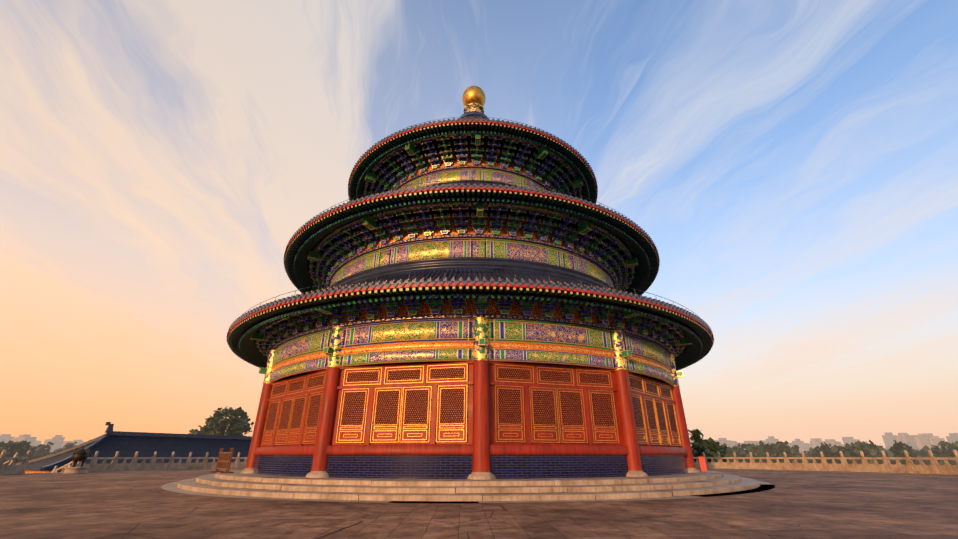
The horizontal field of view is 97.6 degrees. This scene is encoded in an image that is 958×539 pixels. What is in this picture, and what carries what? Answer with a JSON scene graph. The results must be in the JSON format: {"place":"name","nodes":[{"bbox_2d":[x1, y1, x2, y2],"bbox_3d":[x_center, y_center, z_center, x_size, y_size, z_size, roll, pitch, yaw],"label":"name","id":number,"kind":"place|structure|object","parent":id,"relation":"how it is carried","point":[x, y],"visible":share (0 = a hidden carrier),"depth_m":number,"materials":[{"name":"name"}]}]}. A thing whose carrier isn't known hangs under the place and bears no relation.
{"place":"outdoors","nodes":[
{"label":"outdoors","id":0,"kind":"place"},
{"bbox_2d":[16,422,251,472],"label":"side hall","id":1,"kind":"structure","parent":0,"point":[110,443],"depth_m":66.77,"materials":[{"name":"blue tile"}]},
{"bbox_2d":[0,0,957,447],"label":"sky","id":2,"kind":"structure","parent":0,"point":[789,167],"materials":[{"name":"blue"}]},
{"label":"ground surface","id":3,"kind":"structure","parent":0,"visible":0},
{"bbox_2d":[0,407,957,464],"bbox_3d":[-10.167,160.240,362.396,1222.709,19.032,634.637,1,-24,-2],"label":"park trees","id":4,"kind":"object","parent":3,"relation":"on","point":[218,423],"visible":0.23,"depth_m":106.20,"materials":[{"name":"green plant"}]},
{"bbox_2d":[0,432,957,453],"bbox_3d":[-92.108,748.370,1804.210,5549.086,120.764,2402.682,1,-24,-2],"label":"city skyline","id":5,"kind":"structure","parent":3,"relation":"on","point":[918,441],"depth_m":1269.19},
{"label":"terrace tiers","id":6,"kind":"object","parent":3,"relation":"on","visible":0},
{"bbox_2d":[0,468,957,538],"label":"paved ground","id":7,"kind":"structure","parent":6,"relation":"on","point":[792,504],"depth_m":9.30,"materials":[{"name":"grey stone"}]},
{"bbox_2d":[60,447,89,473],"bbox_3d":[-30.674,14.605,32.121,1.600,1.850,1.600,1,-24,-2],"label":"incense burner","id":8,"kind":"object","parent":7,"relation":"on","point":[80,455],"visible":1,"depth_m":31.81,"materials":[{"name":"metal"}]},
{"bbox_2d":[161,470,774,502],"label":"marble steps","id":9,"kind":"structure","parent":7,"relation":"on","point":[388,490],"depth_m":13.35,"materials":[{"name":"beige stone"}]},
{"bbox_2d":[210,448,233,472],"bbox_3d":[-12.396,9.289,20.409,0.550,1.095,2.000,22,-32,-40],"label":"timber barrier","id":10,"kind":"object","parent":9,"relation":"on","point":[224,460],"visible":0.96,"depth_m":20.34,"materials":[{"name":"brown wood"}]},
{"bbox_2d":[241,317,699,479],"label":"columns","id":11,"kind":"structure","parent":9,"relation":"on","point":[481,462],"depth_m":16.69,"materials":[{"name":"red paint"}]},
{"bbox_2d":[253,455,688,478],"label":"blue plinth","id":12,"kind":"structure","parent":9,"relation":"on","point":[460,466],"depth_m":15.24,"materials":[{"name":"brick"}]},
{"bbox_2d":[254,444,687,454],"bbox_3d":[-0.457,11.371,26.022,24.460,0.345,24.460,1,-24,-2],"label":"base rail","id":13,"kind":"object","parent":12,"relation":"on","point":[463,449],"depth_m":15.37,"materials":[{"name":"paint"}]},
{"bbox_2d":[261,361,681,446],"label":"lattice doors","id":14,"kind":"structure","parent":13,"relation":"on","point":[432,403],"depth_m":16.52,"materials":[{"name":"red paint"}]},
{"bbox_2d":[269,348,673,385],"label":"architrave beam","id":15,"kind":"structure","parent":14,"relation":"on","point":[467,354],"depth_m":16.83,"materials":[{"name":"multicoloured paint"}]},
{"bbox_2d":[272,342,670,383],"bbox_3d":[-0.457,7.927,27.562,24.320,0.260,24.320,1,-24,-2],"label":"decorative band","id":16,"kind":"object","parent":15,"relation":"on","point":[434,345],"visible":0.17,"depth_m":16.98,"materials":[{"name":"paint"}]},
{"bbox_2d":[271,318,671,382],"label":"architrave beam","id":17,"kind":"structure","parent":16,"relation":"on","point":[462,330],"depth_m":17.20,"materials":[{"name":"multicoloured paint"}]},
{"bbox_2d":[271,314,671,376],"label":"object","id":18,"kind":"object","parent":17,"relation":"on","point":[455,316],"visible":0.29,"depth_m":17.41,"materials":[{"name":"paint"}]},
{"bbox_2d":[286,293,654,375],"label":"gong boards","id":19,"kind":"object","parent":18,"relation":"on","point":[470,309],"visible":0.02,"depth_m":17.45,"materials":[{"name":"paint"}]},
{"bbox_2d":[250,293,691,375],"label":"roof brackets","id":20,"kind":"object","parent":18,"relation":"on","point":[663,335],"visible":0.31,"depth_m":17.88,"materials":[{"name":"wood"}]},
{"bbox_2d":[228,286,711,370],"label":"rafters","id":21,"kind":"object","parent":20,"relation":"on","point":[244,347],"visible":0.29,"depth_m":17.24,"materials":[{"name":"wood"}]},
{"bbox_2d":[227,282,712,345],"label":"tiles","id":22,"kind":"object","parent":21,"relation":"attached to","point":[484,284],"depth_m":15.73,"materials":[{"name":"blue tile"}]},
{"bbox_2d":[240,286,701,341],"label":"rafters","id":23,"kind":"object","parent":20,"relation":"on","point":[470,289],"visible":0.02,"depth_m":15.74,"materials":[{"name":"green wood"}]},
{"bbox_2d":[226,269,713,366],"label":"tiled roof","id":24,"kind":"structure","parent":23,"relation":"on","point":[504,278],"depth_m":17.70,"materials":[{"name":"tile"}]},
{"bbox_2d":[242,272,697,315],"bbox_3d":[-0.457,6.068,28.393,28.484,0.370,28.484,1,-24,-2],"label":"lightning wire","id":25,"kind":"object","parent":24,"relation":"attached to","point":[470,272],"visible":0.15,"depth_m":15.92,"materials":[{"name":"grey metal"}]},
{"bbox_2d":[327,257,616,361],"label":"ring ridge","id":26,"kind":"structure","parent":24,"relation":"on","point":[469,263],"depth_m":20.43,"materials":[{"name":"tile"}]},
{"bbox_2d":[330,238,613,287],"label":"architrave beam","id":27,"kind":"structure","parent":26,"relation":"on","point":[472,247],"depth_m":21.47,"materials":[{"name":"multicoloured paint"}]},
{"bbox_2d":[328,234,615,288],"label":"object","id":28,"kind":"object","parent":27,"relation":"on","point":[604,268],"visible":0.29,"depth_m":21.84,"materials":[{"name":"paint"}]},
{"bbox_2d":[342,215,600,262],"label":"gong boards","id":29,"kind":"object","parent":28,"relation":"on","point":[453,230],"visible":0.02,"depth_m":21.80,"materials":[{"name":"paint"}]},
{"bbox_2d":[307,202,637,292],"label":"roof brackets","id":30,"kind":"object","parent":28,"relation":"on","point":[342,254],"visible":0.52,"depth_m":22.04,"materials":[{"name":"wood"}]},
{"bbox_2d":[310,201,632,281],"bbox_3d":[-0.457,1.281,30.533,22.300,0.260,22.300,1,-24,-2],"label":"eave purlin","id":31,"kind":"object","parent":30,"relation":"on","point":[474,203],"visible":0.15,"depth_m":20.95,"materials":[{"name":"green wood"}]},
{"bbox_2d":[294,190,649,277],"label":"eave boards","id":32,"kind":"object","parent":30,"relation":"on","point":[345,234],"visible":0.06,"depth_m":20.30,"materials":[{"name":"wood"}]},
{"bbox_2d":[285,189,657,294],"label":"rafters","id":33,"kind":"object","parent":32,"relation":"attached to","point":[299,274],"visible":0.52,"depth_m":21.82,"materials":[{"name":"wood"}]},
{"bbox_2d":[284,186,658,277],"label":"tiles","id":34,"kind":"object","parent":33,"relation":"attached to","point":[466,188],"depth_m":19.78,"materials":[{"name":"blue tile"}]},
{"bbox_2d":[283,183,659,285],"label":"tiled roof","id":35,"kind":"structure","parent":32,"relation":"on","point":[572,225],"depth_m":19.88,"materials":[{"name":"tile"}]},
{"bbox_2d":[309,180,631,220],"bbox_3d":[-0.457,1.086,30.621,24.764,0.356,24.764,1,-24,-2],"label":"lightning wire","id":36,"kind":"object","parent":35,"relation":"attached to","point":[478,184],"visible":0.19,"depth_m":19.88,"materials":[{"name":"grey metal"}]},
{"bbox_2d":[378,180,567,226],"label":"ring ridge","id":37,"kind":"structure","parent":35,"relation":"on","point":[483,182],"depth_m":25.74,"materials":[{"name":"tile"}]},
{"bbox_2d":[387,213,557,224],"bbox_3d":[-0.457,-3.452,32.650,13.040,3.750,13.040,1,-24,-2],"label":"drum","id":38,"kind":"object","parent":37,"relation":"on","point":[395,217],"visible":0.06,"depth_m":28.83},
{"bbox_2d":[398,168,547,190],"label":"architrave beam","id":39,"kind":"structure","parent":37,"relation":"on","point":[472,174],"depth_m":26.72,"materials":[{"name":"multicoloured paint"}]},
{"bbox_2d":[395,165,552,191],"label":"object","id":40,"kind":"object","parent":39,"relation":"on","point":[473,166],"visible":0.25,"depth_m":27.01,"materials":[{"name":"paint"}]},
{"bbox_2d":[393,149,549,189],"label":"gong boards","id":41,"kind":"object","parent":40,"relation":"on","point":[469,162],"visible":0.02,"depth_m":27.26,"materials":[{"name":"paint"}]},
{"bbox_2d":[364,131,582,197],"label":"roof brackets","id":42,"kind":"object","parent":40,"relation":"on","point":[476,157],"visible":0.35,"depth_m":27.23,"materials":[{"name":"blue wood"}]},
{"bbox_2d":[349,123,596,202],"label":"rafters","id":43,"kind":"object","parent":42,"relation":"on","point":[574,158],"visible":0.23,"depth_m":26.74,"materials":[{"name":"wood"}]},
{"bbox_2d":[348,120,596,202],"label":"eave fascia","id":44,"kind":"structure","parent":43,"relation":"attached to","point":[468,121],"depth_m":25.38,"materials":[{"name":"red wood"}]},
{"bbox_2d":[356,123,589,220],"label":"eave boards","id":45,"kind":"object","parent":42,"relation":"on","point":[503,140],"visible":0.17,"depth_m":28.05,"materials":[{"name":"black wood"}]},
{"bbox_2d":[348,114,597,219],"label":"tiled roof","id":46,"kind":"structure","parent":45,"relation":"on","point":[471,117],"depth_m":35.71,"materials":[{"name":"tile"}]},
{"bbox_2d":[459,86,487,118],"bbox_3d":[-0.457,-14.529,37.602,2.900,4.417,2.900,1,-24,-2],"label":"gilded finial","id":47,"kind":"object","parent":46,"relation":"on","point":[473,98],"visible":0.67,"depth_m":37.04,"materials":[{"name":"metal"}]},
{"bbox_2d":[387,117,568,144],"bbox_3d":[-0.457,-5.218,33.439,18.604,0.245,18.604,1,-24,-2],"label":"lightning wire","id":48,"kind":"object","parent":46,"relation":"attached to","point":[487,117],"visible":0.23,"depth_m":25.50,"materials":[{"name":"grey metal"}]},
{"bbox_2d":[364,132,581,198],"bbox_3d":[-0.457,-4.954,33.321,16.900,0.260,16.900,1,-24,-2],"label":"eave purlin","id":49,"kind":"object","parent":42,"relation":"on","point":[469,134],"visible":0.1,"depth_m":26.25,"materials":[{"name":"wood"}]},
{"bbox_2d":[361,213,593,243],"bbox_3d":[-0.457,2.687,29.905,19.040,3.900,19.040,1,-24,-2],"label":"drum","id":50,"kind":"object","parent":26,"relation":"on","point":[475,213],"depth_m":22.19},
{"bbox_2d":[258,323,684,349],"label":"brackets","id":51,"kind":"object","parent":20,"relation":"on","point":[671,324],"visible":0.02,"depth_m":21.52,"materials":[{"name":"green wood"}]},
{"bbox_2d":[697,457,706,471],"bbox_3d":[11.662,10.159,21.885,0.340,0.710,0.460,-8,-25,18],"label":"fire box","id":52,"kind":"object","parent":9,"relation":"on","point":[702,464],"visible":0.93,"depth_m":21.71,"materials":[{"name":"red metal"}]},
{"bbox_2d":[0,449,957,474],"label":"marble balustrade","id":53,"kind":"object","parent":6,"relation":"on","point":[886,466],"visible":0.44,"depth_m":36.96,"materials":[{"name":"white stone"}]}
]}

